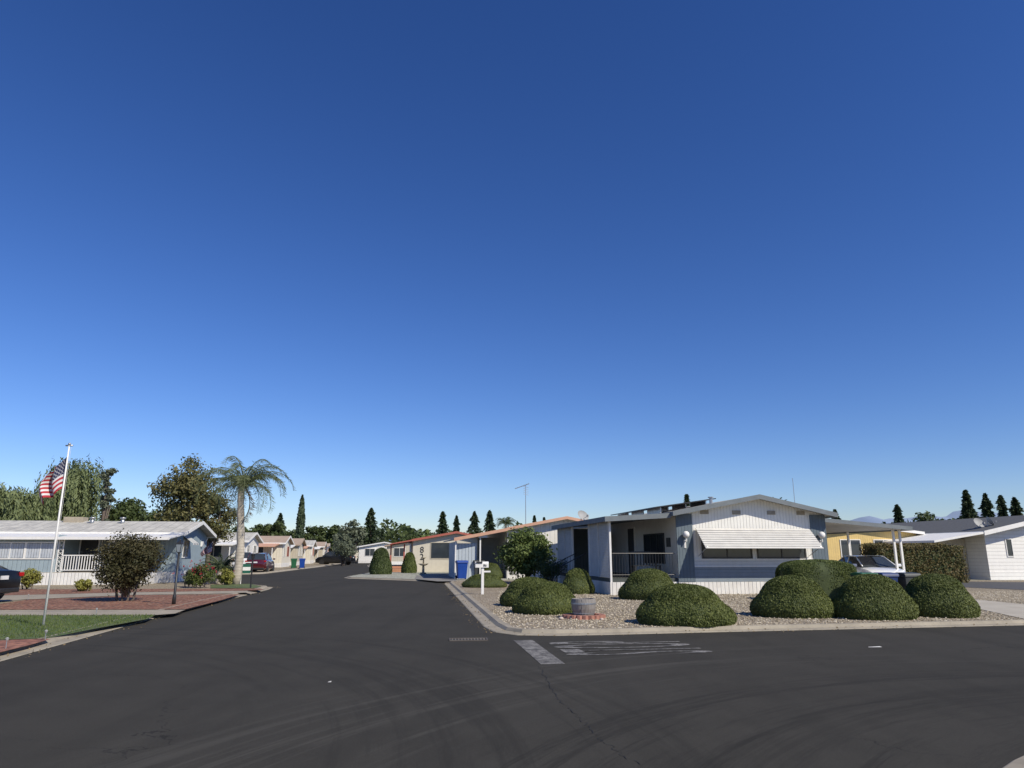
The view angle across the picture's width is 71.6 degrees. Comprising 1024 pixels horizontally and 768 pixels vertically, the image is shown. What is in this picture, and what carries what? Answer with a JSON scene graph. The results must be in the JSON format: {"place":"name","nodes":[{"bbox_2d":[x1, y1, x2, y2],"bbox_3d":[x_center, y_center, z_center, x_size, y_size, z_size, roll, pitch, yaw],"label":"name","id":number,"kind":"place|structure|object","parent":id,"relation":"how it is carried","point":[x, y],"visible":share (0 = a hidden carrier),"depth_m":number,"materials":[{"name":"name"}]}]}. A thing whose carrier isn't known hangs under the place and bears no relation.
{"place":"outdoors","nodes":[
{"label":"outdoors","id":0,"kind":"place"},
{"bbox_2d":[0,638,48,651],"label":"brick paving","id":1,"kind":"structure","parent":0,"point":[14,644],"depth_m":12.09,"materials":[{"name":"red brick"}]},
{"bbox_2d":[0,613,154,639],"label":"lawn","id":2,"kind":"structure","parent":0,"point":[64,627],"depth_m":15.14,"materials":[{"name":"plant"}]},
{"bbox_2d":[42,443,72,624],"bbox_3d":[-9.949,3.231,15.521,0.160,3.928,0.057,0,-13,0],"label":"flagpole","id":3,"kind":"object","parent":2,"relation":"on","point":[51,567],"visible":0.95,"depth_m":15.47,"materials":[{"name":"white metal"}]},
{"bbox_2d":[39,457,66,505],"bbox_3d":[-10.225,2.147,15.787,0.552,1.095,0.264,0,-13,0],"label":"american flag","id":4,"kind":"object","parent":3,"relation":"attached to","point":[51,484],"visible":1,"depth_m":15.76,"materials":[{"name":"multicoloured fabric"}]},
{"bbox_2d":[0,610,182,614],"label":"driveway concrete","id":5,"kind":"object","parent":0,"point":[75,612],"visible":1,"depth_m":18.46,"materials":[{"name":"grey concrete"}]},
{"bbox_2d":[0,591,249,601],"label":"path concrete","id":6,"kind":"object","parent":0,"point":[16,597],"visible":0.89,"depth_m":26.43,"materials":[{"name":"grey concrete"}]},
{"bbox_2d":[0,577,259,639],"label":"yard","id":7,"kind":"structure","parent":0,"point":[168,585],"depth_m":32.07,"materials":[{"name":"red gravel"}]},
{"bbox_2d":[0,565,24,598],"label":"parked car","id":8,"kind":"object","parent":7,"relation":"on","point":[10,581],"visible":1,"depth_m":22.48,"materials":[{"name":"black paint"}]},
{"bbox_2d":[0,517,216,584],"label":"pale blue house","id":9,"kind":"structure","parent":7,"relation":"on","point":[24,545],"depth_m":37.33,"materials":[{"name":"paint"}]},
{"bbox_2d":[0,542,25,558],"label":"window","id":10,"kind":"structure","parent":9,"relation":"in","point":[8,550],"depth_m":34.69,"materials":[{"name":"white glass"}]},
{"bbox_2d":[24,542,55,558],"bbox_3d":[-23.178,8.183,34.888,1.350,0.830,0.050,2,-14,-9],"label":"window","id":11,"kind":"structure","parent":9,"relation":"in","point":[33,550],"depth_m":34.87,"materials":[{"name":"white glass"}]},
{"bbox_2d":[76,540,100,570],"bbox_3d":[-22.265,8.825,37.365,0.990,1.970,0.100,2,-14,-9],"label":"door","id":12,"kind":"structure","parent":9,"relation":"in","point":[84,544],"depth_m":37.35,"materials":[{"name":"white paint"}]},
{"bbox_2d":[0,594,239,609],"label":"lava rock bed","id":13,"kind":"object","parent":7,"relation":"on","point":[146,602],"visible":0.92,"depth_m":22.20,"materials":[{"name":"red gravel"}]},
{"bbox_2d":[86,528,168,600],"bbox_3d":[-12.576,5.919,23.182,2.401,2.410,2.202,10,-17,-37],"label":"crape myrtle","id":14,"kind":"object","parent":13,"relation":"on","point":[134,559],"visible":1,"depth_m":22.87,"materials":[{"name":"green plant"}]},
{"bbox_2d":[172,539,183,603],"bbox_3d":[-10.218,5.724,21.665,0.187,1.925,0.187,0,-13,0],"label":"street lamp","id":15,"kind":"object","parent":13,"relation":"on","point":[179,546],"visible":1,"depth_m":21.69,"materials":[{"name":"black metal"}]},
{"bbox_2d":[5,588,263,594],"bbox_3d":[-16.986,8.473,29.129,12.546,0.001,5.216,6,-15,-24],"label":"lava rock strip","id":16,"kind":"object","parent":7,"relation":"on","point":[43,591],"visible":0.89,"depth_m":29.18,"materials":[{"name":"red gravel"}]},
{"bbox_2d":[20,568,42,588],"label":"yellow shrub","id":17,"kind":"object","parent":16,"relation":"on","point":[31,577],"visible":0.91,"depth_m":30.14,"materials":[{"name":"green plant"}]},
{"bbox_2d":[74,579,91,590],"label":"yellow shrub","id":18,"kind":"object","parent":16,"relation":"on","point":[82,585],"visible":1,"depth_m":28.63,"materials":[{"name":"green plant"}]},
{"bbox_2d":[172,560,234,587],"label":"rose bush","id":19,"kind":"object","parent":7,"relation":"on","point":[197,576],"visible":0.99,"depth_m":31.75,"materials":[{"name":"green plant"}]},
{"bbox_2d":[0,582,272,660],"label":"curb","id":20,"kind":"structure","parent":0,"point":[24,650],"depth_m":13.72,"materials":[{"name":"concrete"}]},
{"bbox_2d":[211,584,261,587],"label":"lawn","id":21,"kind":"structure","parent":0,"point":[234,586],"depth_m":32.60,"materials":[{"name":"plant"}]},
{"bbox_2d":[201,553,234,583],"bbox_3d":[-14.581,9.454,35.605,2.022,1.985,2.234,0,-13,0],"label":"sago palm","id":22,"kind":"object","parent":21,"relation":"on","point":[217,564],"visible":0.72,"depth_m":35.51,"materials":[{"name":"green plant"}]},
{"bbox_2d":[216,567,234,584],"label":"yellow shrub","id":23,"kind":"object","parent":21,"relation":"on","point":[227,576],"visible":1,"depth_m":34.43,"materials":[{"name":"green plant"}]},
{"bbox_2d":[190,456,296,583],"bbox_3d":[-13.752,6.890,35.679,5.055,6.194,4.836,0,-13,0],"label":"palm tree","id":24,"kind":"object","parent":21,"relation":"on","point":[242,482],"visible":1,"depth_m":35.67,"materials":[{"name":"green plant"}]},
{"bbox_2d":[258,536,293,566],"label":"street house","id":25,"kind":"structure","parent":0,"point":[277,548],"depth_m":77.99,"materials":[{"name":"beige paint"}]},
{"bbox_2d":[231,562,334,572],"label":"yard","id":26,"kind":"structure","parent":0,"point":[289,567],"depth_m":76.97,"materials":[{"name":"beige gravel"}]},
{"bbox_2d":[0,480,58,520],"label":"willow tree","id":27,"kind":"object","parent":26,"relation":"on","point":[18,505],"visible":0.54,"depth_m":58.92,"materials":[{"name":"green plant"}]},
{"bbox_2d":[32,456,111,520],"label":"willow tree","id":28,"kind":"object","parent":26,"relation":"on","point":[79,498],"visible":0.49,"depth_m":64.60,"materials":[{"name":"green plant"}]},
{"bbox_2d":[98,468,118,520],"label":"broadleaf tree","id":29,"kind":"object","parent":26,"relation":"on","point":[106,499],"visible":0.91,"depth_m":61.25,"materials":[{"name":"green plant"}]},
{"bbox_2d":[95,497,161,520],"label":"broadleaf tree","id":30,"kind":"object","parent":26,"relation":"on","point":[131,509],"visible":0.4,"depth_m":68.20,"materials":[{"name":"green plant"}]},
{"bbox_2d":[147,453,233,521],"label":"broadleaf tree","id":31,"kind":"object","parent":26,"relation":"on","point":[183,494],"visible":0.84,"depth_m":54.55,"materials":[{"name":"green plant"}]},
{"bbox_2d":[192,492,236,569],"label":"broadleaf tree","id":32,"kind":"object","parent":26,"relation":"on","point":[218,530],"visible":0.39,"depth_m":56.70,"materials":[{"name":"green plant"}]},
{"bbox_2d":[205,532,263,569],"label":"street house","id":33,"kind":"structure","parent":26,"relation":"on","point":[251,544],"depth_m":64.15,"materials":[{"name":"white paint"}]},
{"bbox_2d":[260,521,286,535],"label":"broadleaf tree","id":34,"kind":"object","parent":26,"relation":"on","point":[276,528],"visible":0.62,"depth_m":107.24,"materials":[{"name":"green plant"}]},
{"bbox_2d":[289,538,306,565],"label":"street house","id":35,"kind":"structure","parent":26,"relation":"on","point":[296,549],"depth_m":92.14,"materials":[{"name":"beige paint"}]},
{"bbox_2d":[295,494,305,546],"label":"cypress tree","id":36,"kind":"object","parent":26,"relation":"on","point":[300,524],"visible":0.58,"depth_m":98.01,"materials":[{"name":"green plant"}]},
{"bbox_2d":[303,540,316,563],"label":"street house","id":37,"kind":"structure","parent":26,"relation":"on","point":[308,552],"depth_m":105.14,"materials":[{"name":"beige paint"}]},
{"bbox_2d":[305,525,329,541],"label":"broadleaf tree","id":38,"kind":"object","parent":26,"relation":"on","point":[320,533],"visible":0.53,"depth_m":145.55,"materials":[{"name":"green plant"}]},
{"bbox_2d":[314,542,326,561],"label":"street house","id":39,"kind":"structure","parent":26,"relation":"on","point":[319,550],"depth_m":120.62,"materials":[{"name":"beige paint"}]},
{"bbox_2d":[326,524,341,550],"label":"broadleaf tree","id":40,"kind":"object","parent":26,"relation":"on","point":[333,530],"visible":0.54,"depth_m":146.14,"materials":[{"name":"green plant"}]},
{"bbox_2d":[332,531,352,554],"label":"broadleaf tree","id":41,"kind":"object","parent":26,"relation":"on","point":[342,537],"visible":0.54,"depth_m":116.57,"materials":[{"name":"green plant"}]},
{"bbox_2d":[331,540,358,565],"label":"broadleaf tree","id":42,"kind":"object","parent":26,"relation":"on","point":[344,548],"visible":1,"depth_m":91.30,"materials":[{"name":"green plant"}]},
{"bbox_2d":[338,519,367,555],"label":"broadleaf tree","id":43,"kind":"object","parent":26,"relation":"on","point":[355,533],"visible":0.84,"depth_m":136.20,"materials":[{"name":"green plant"}]},
{"bbox_2d":[242,560,356,574],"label":"curb","id":44,"kind":"structure","parent":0,"point":[291,569],"depth_m":67.25,"materials":[{"name":"concrete"}]},
{"bbox_2d":[345,565,447,581],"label":"curb","id":45,"kind":"structure","parent":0,"point":[348,577],"depth_m":43.70,"materials":[{"name":"concrete"}]},
{"bbox_2d":[384,543,409,564],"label":"street house","id":46,"kind":"structure","parent":0,"point":[397,554],"depth_m":97.49,"materials":[{"name":"beige paint"}]},
{"bbox_2d":[390,531,478,571],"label":"red trimmed house","id":47,"kind":"structure","parent":0,"point":[433,550],"depth_m":59.30,"materials":[{"name":"white paint"}]},
{"bbox_2d":[430,542,450,558],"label":"window","id":48,"kind":"structure","parent":47,"relation":"in","point":[438,550],"depth_m":59.42,"materials":[{"name":"grey glass"}]},
{"bbox_2d":[415,575,455,580],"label":"side driveway","id":49,"kind":"structure","parent":0,"point":[437,577],"depth_m":45.02,"materials":[{"name":"grey concrete"}]},
{"bbox_2d":[0,560,1023,767],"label":"road","id":50,"kind":"structure","parent":0,"point":[241,682],"depth_m":8.30,"materials":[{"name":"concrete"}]},
{"bbox_2d":[245,553,274,571],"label":"parked car","id":51,"kind":"object","parent":50,"relation":"on","point":[264,562],"visible":0.72,"depth_m":58.39,"materials":[{"name":"red paint"}]},
{"bbox_2d":[315,551,355,564],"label":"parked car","id":52,"kind":"object","parent":50,"relation":"on","point":[328,557],"visible":0.8,"depth_m":99.25,"materials":[{"name":"black paint"}]},
{"bbox_2d":[0,583,1006,659],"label":"gutter leaf litter","id":53,"kind":"object","parent":50,"relation":"on","point":[448,592],"visible":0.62,"depth_m":15.29,"materials":[{"name":"brown plant"}]},
{"bbox_2d":[514,640,564,663],"bbox_3d":[0.408,4.472,11.909,0.360,0.001,2.986,2,-14,-7],"label":"stop line marking","id":54,"kind":"object","parent":50,"relation":"on","point":[537,652],"visible":1,"depth_m":11.69,"materials":[{"name":"paint"}]},
{"bbox_2d":[550,641,711,654],"bbox_3d":[1.989,4.581,12.371,2.496,0.001,1.800,2,-14,-9],"label":"road lettering","id":55,"kind":"object","parent":50,"relation":"on","point":[574,651],"visible":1,"depth_m":12.30,"materials":[{"name":"paint"}]},
{"bbox_2d":[1003,756,1023,767],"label":"curb","id":56,"kind":"structure","parent":50,"relation":"on","point":[1017,763],"depth_m":5.47,"materials":[{"name":"concrete"}]},
{"bbox_2d":[0,0,1023,534],"label":"sky","id":57,"kind":"structure","parent":0,"point":[415,261],"materials":[{"name":"blue"}]},
{"bbox_2d":[443,516,581,578],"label":"peach trimmed house","id":58,"kind":"structure","parent":0,"point":[489,542],"depth_m":44.38,"materials":[{"name":"beige paint"}]},
{"bbox_2d":[350,572,977,579],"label":"yard","id":59,"kind":"structure","parent":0,"point":[403,575],"depth_m":49.38,"materials":[{"name":"beige gravel"}]},
{"bbox_2d":[357,507,380,559],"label":"conifer tree","id":60,"kind":"object","parent":59,"relation":"on","point":[370,538],"visible":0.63,"depth_m":146.53,"materials":[{"name":"green plant"}]},
{"bbox_2d":[357,542,389,562],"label":"street house","id":61,"kind":"structure","parent":59,"relation":"on","point":[366,552],"depth_m":115.01,"materials":[{"name":"white paint"}]},
{"bbox_2d":[369,547,392,573],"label":"leafy bush","id":62,"kind":"object","parent":59,"relation":"on","point":[380,563],"visible":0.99,"depth_m":52.10,"materials":[{"name":"green plant"}]},
{"bbox_2d":[401,552,416,572],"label":"leafy bush","id":63,"kind":"object","parent":59,"relation":"on","point":[409,565],"visible":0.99,"depth_m":55.62,"materials":[{"name":"green plant"}]},
{"bbox_2d":[435,511,451,534],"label":"conifer tree","id":64,"kind":"object","parent":59,"relation":"on","point":[442,527],"visible":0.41,"depth_m":146.92,"materials":[{"name":"green plant"}]},
{"bbox_2d":[455,560,468,578],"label":"wheelie bin","id":65,"kind":"object","parent":59,"relation":"on","point":[461,568],"visible":1,"depth_m":41.61,"materials":[{"name":"blue plastic"}]},
{"bbox_2d":[464,511,482,533],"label":"conifer tree","id":66,"kind":"object","parent":59,"relation":"on","point":[473,528],"visible":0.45,"depth_m":146.85,"materials":[{"name":"green plant"}]},
{"bbox_2d":[483,510,495,531],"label":"conifer tree","id":67,"kind":"object","parent":59,"relation":"on","point":[490,525],"visible":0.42,"depth_m":156.82,"materials":[{"name":"green plant"}]},
{"bbox_2d":[484,563,503,577],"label":"juniper shrub","id":68,"kind":"object","parent":59,"relation":"on","point":[494,568],"visible":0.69,"depth_m":43.55,"materials":[{"name":"green plant"}]},
{"bbox_2d":[827,530,924,560],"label":"yellow house","id":69,"kind":"structure","parent":59,"relation":"on","point":[837,547],"depth_m":44.39,"materials":[{"name":"yellow paint"}]},
{"bbox_2d":[839,539,861,556],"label":"window","id":70,"kind":"structure","parent":69,"relation":"in","point":[854,543],"depth_m":44.28,"materials":[{"name":"white glass"}]},
{"bbox_2d":[892,504,904,522],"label":"conifer tree","id":71,"kind":"object","parent":59,"relation":"on","point":[898,515],"visible":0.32,"depth_m":113.03,"materials":[{"name":"green plant"}]},
{"bbox_2d":[911,510,936,521],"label":"broadleaf tree","id":72,"kind":"object","parent":59,"relation":"on","point":[922,516],"visible":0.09,"depth_m":117.97,"materials":[{"name":"green plant"}]},
{"bbox_2d":[882,515,1023,579],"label":"white house","id":73,"kind":"structure","parent":59,"relation":"on","point":[995,551],"depth_m":41.83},
{"bbox_2d":[957,489,979,518],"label":"conifer tree","id":74,"kind":"object","parent":59,"relation":"on","point":[967,511],"visible":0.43,"depth_m":103.39,"materials":[{"name":"green plant"}]},
{"bbox_2d":[978,493,995,517],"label":"conifer tree","id":75,"kind":"object","parent":59,"relation":"on","point":[986,506],"visible":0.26,"depth_m":110.35,"materials":[{"name":"green plant"}]},
{"bbox_2d":[995,495,1008,516],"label":"conifer tree","id":76,"kind":"object","parent":59,"relation":"on","point":[1002,507],"visible":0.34,"depth_m":106.40,"materials":[{"name":"green plant"}]},
{"bbox_2d":[1008,496,1023,515],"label":"conifer tree","id":77,"kind":"object","parent":59,"relation":"on","point":[1015,508],"visible":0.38,"depth_m":106.35,"materials":[{"name":"green plant"}]},
{"bbox_2d":[389,510,1010,540],"bbox_3d":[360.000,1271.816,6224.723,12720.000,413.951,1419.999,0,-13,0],"label":"hills","id":78,"kind":"structure","parent":0,"point":[954,514],"depth_m":6796.89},
{"bbox_2d":[445,580,1023,635],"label":"curb","id":79,"kind":"structure","parent":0,"point":[459,593],"depth_m":15.34,"materials":[{"name":"concrete"}]},
{"bbox_2d":[453,580,1023,628],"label":"gravel yard","id":80,"kind":"structure","parent":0,"point":[488,598],"depth_m":17.64,"materials":[{"name":"grey gravel"}]},
{"bbox_2d":[475,562,490,593],"bbox_3d":[-1.113,7.350,26.861,0.600,1.230,0.210,2,-14,-9],"label":"mailbox","id":81,"kind":"object","parent":80,"relation":"on","point":[482,565],"visible":0.97,"depth_m":26.88,"materials":[{"name":"white paint"}]},
{"bbox_2d":[461,574,506,587],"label":"juniper shrub","id":82,"kind":"object","parent":80,"relation":"on","point":[490,581],"visible":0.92,"depth_m":32.02,"materials":[{"name":"green plant"}]},
{"bbox_2d":[499,576,547,606],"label":"juniper shrub","id":83,"kind":"object","parent":80,"relation":"on","point":[509,596],"visible":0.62,"depth_m":20.77,"materials":[{"name":"green plant"}]},
{"bbox_2d":[493,526,557,578],"bbox_3d":[0.685,8.901,36.795,3.398,3.024,3.083,0,-13,0],"label":"leafy shrub","id":84,"kind":"object","parent":80,"relation":"on","point":[522,552],"visible":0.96,"depth_m":36.38,"materials":[{"name":"green plant"}]},
{"bbox_2d":[512,581,575,614],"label":"juniper shrub","id":85,"kind":"object","parent":80,"relation":"on","point":[545,598],"visible":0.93,"depth_m":18.04,"materials":[{"name":"green plant"}]},
{"bbox_2d":[534,556,567,581],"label":"leafy bush","id":86,"kind":"object","parent":80,"relation":"on","point":[548,571],"visible":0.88,"depth_m":33.22,"materials":[{"name":"green plant"}]},
{"bbox_2d":[562,568,594,593],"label":"shaded shrub","id":87,"kind":"object","parent":80,"relation":"on","point":[577,580],"visible":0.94,"depth_m":27.00,"materials":[{"name":"green plant"}]},
{"bbox_2d":[562,598,605,619],"bbox_3d":[1.714,5.378,16.987,1.040,0.470,0.920,0,-13,0],"label":"barrel planter","id":88,"kind":"object","parent":80,"relation":"on","point":[583,608],"visible":0.9,"depth_m":16.75,"materials":[{"name":"grey wood"}]},
{"bbox_2d":[618,568,673,600],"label":"juniper shrub","id":89,"kind":"object","parent":80,"relation":"on","point":[641,584],"visible":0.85,"depth_m":23.54,"materials":[{"name":"green plant"}]},
{"bbox_2d":[635,583,737,627],"bbox_3d":[3.835,4.888,15.817,2.226,0.893,1.898,0,-13,0],"label":"juniper shrub","id":90,"kind":"object","parent":80,"relation":"on","point":[684,604],"visible":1,"depth_m":15.20,"materials":[{"name":"green plant"}]},
{"bbox_2d":[551,494,912,594],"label":"corner house","id":91,"kind":"structure","parent":80,"relation":"on","point":[747,545],"depth_m":27.60,"materials":[{"name":"white paint"}]},
{"bbox_2d":[627,527,635,573],"bbox_3d":[5.417,7.544,32.206,0.100,2.070,1.040,2,-14,-9],"label":"door","id":92,"kind":"structure","parent":91,"relation":"in","point":[631,544],"depth_m":32.30,"materials":[{"name":"black paint"}]},
{"bbox_2d":[630,551,660,572],"bbox_3d":[5.232,7.057,27.812,1.100,0.980,0.510,2,-14,-9],"label":"porch bench","id":93,"kind":"object","parent":91,"relation":"on","point":[655,565],"visible":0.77,"depth_m":28.05,"materials":[{"name":"black metal"}]},
{"bbox_2d":[643,533,665,563],"bbox_3d":[5.886,6.817,29.436,0.060,1.200,2.400,2,-14,-9],"label":"window","id":94,"kind":"structure","parent":91,"relation":"in","point":[652,542],"depth_m":29.30,"materials":[{"name":"black glass"}]},
{"bbox_2d":[701,540,752,558],"bbox_3d":[8.250,6.221,27.299,2.050,0.950,0.060,2,-14,-9],"label":"window","id":95,"kind":"structure","parent":91,"relation":"in","point":[709,553],"depth_m":27.23,"materials":[{"name":"black glass"}]},
{"bbox_2d":[757,539,806,558],"bbox_3d":[10.479,6.304,27.647,2.050,0.950,0.060,2,-14,-9],"label":"window","id":96,"kind":"structure","parent":91,"relation":"in","point":[762,553],"depth_m":27.58,"materials":[{"name":"black glass"}]},
{"bbox_2d":[749,575,836,618],"bbox_3d":[6.925,5.264,17.668,2.081,1.022,1.769,0,-13,0],"label":"juniper shrub","id":97,"kind":"object","parent":80,"relation":"on","point":[791,596],"visible":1,"depth_m":17.09,"materials":[{"name":"green plant"}]},
{"bbox_2d":[775,559,856,599],"bbox_3d":[10.083,6.478,23.483,2.515,1.358,1.543,0,-13,0],"label":"clipped hedge","id":98,"kind":"object","parent":80,"relation":"on","point":[829,577],"visible":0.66,"depth_m":22.89,"materials":[{"name":"green plant"}]},
{"bbox_2d":[838,555,905,572],"bbox_3d":[15.787,8.340,31.530,2.054,1.427,4.570,-1,-13,3],"label":"parked car","id":99,"kind":"object","parent":80,"relation":"on","point":[869,563],"visible":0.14,"depth_m":30.66,"materials":[{"name":"white paint"}]},
{"bbox_2d":[833,574,918,620],"bbox_3d":[8.696,5.129,17.188,2.016,1.057,1.730,0,-13,0],"label":"juniper shrub","id":100,"kind":"object","parent":80,"relation":"on","point":[870,597],"visible":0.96,"depth_m":16.63,"materials":[{"name":"green plant"}]},
{"bbox_2d":[896,572,920,588],"bbox_3d":[12.335,6.354,22.158,0.571,0.921,0.682,2,-14,-9],"label":"wheelie bin","id":101,"kind":"object","parent":80,"relation":"on","point":[904,578],"visible":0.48,"depth_m":21.96,"materials":[{"name":"grey plastic"}]},
{"bbox_2d":[859,542,969,582],"bbox_3d":[21.258,9.484,37.623,5.126,2.195,1.746,1,-13,-6],"label":"boxwood hedge","id":102,"kind":"object","parent":80,"relation":"on","point":[928,558],"visible":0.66,"depth_m":37.03,"materials":[{"name":"green plant"}]},
{"bbox_2d":[904,573,980,617],"bbox_3d":[10.610,5.255,17.703,1.952,1.052,1.653,0,-13,0],"label":"juniper shrub","id":103,"kind":"object","parent":80,"relation":"on","point":[933,595],"visible":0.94,"depth_m":17.17,"materials":[{"name":"green plant"}]},
{"bbox_2d":[962,581,1023,589],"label":"side drive asphalt","id":104,"kind":"structure","parent":0,"point":[1007,585],"depth_m":33.79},
{"bbox_2d":[966,588,1023,602],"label":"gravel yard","id":105,"kind":"structure","parent":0,"point":[990,590],"depth_m":26.50,"materials":[{"name":"beige gravel"}]},
{"bbox_2d":[975,599,1023,618],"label":"driveway","id":106,"kind":"structure","parent":0,"point":[1013,609],"depth_m":20.10,"materials":[{"name":"concrete"}]},
{"label":"ground","id":107,"kind":"structure","parent":0,"visible":0},
{"bbox_2d":[195,518,959,542],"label":"distant woods","id":108,"kind":"object","parent":107,"relation":"on","point":[393,535],"visible":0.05,"depth_m":232.03,"materials":[{"name":"green plant"}]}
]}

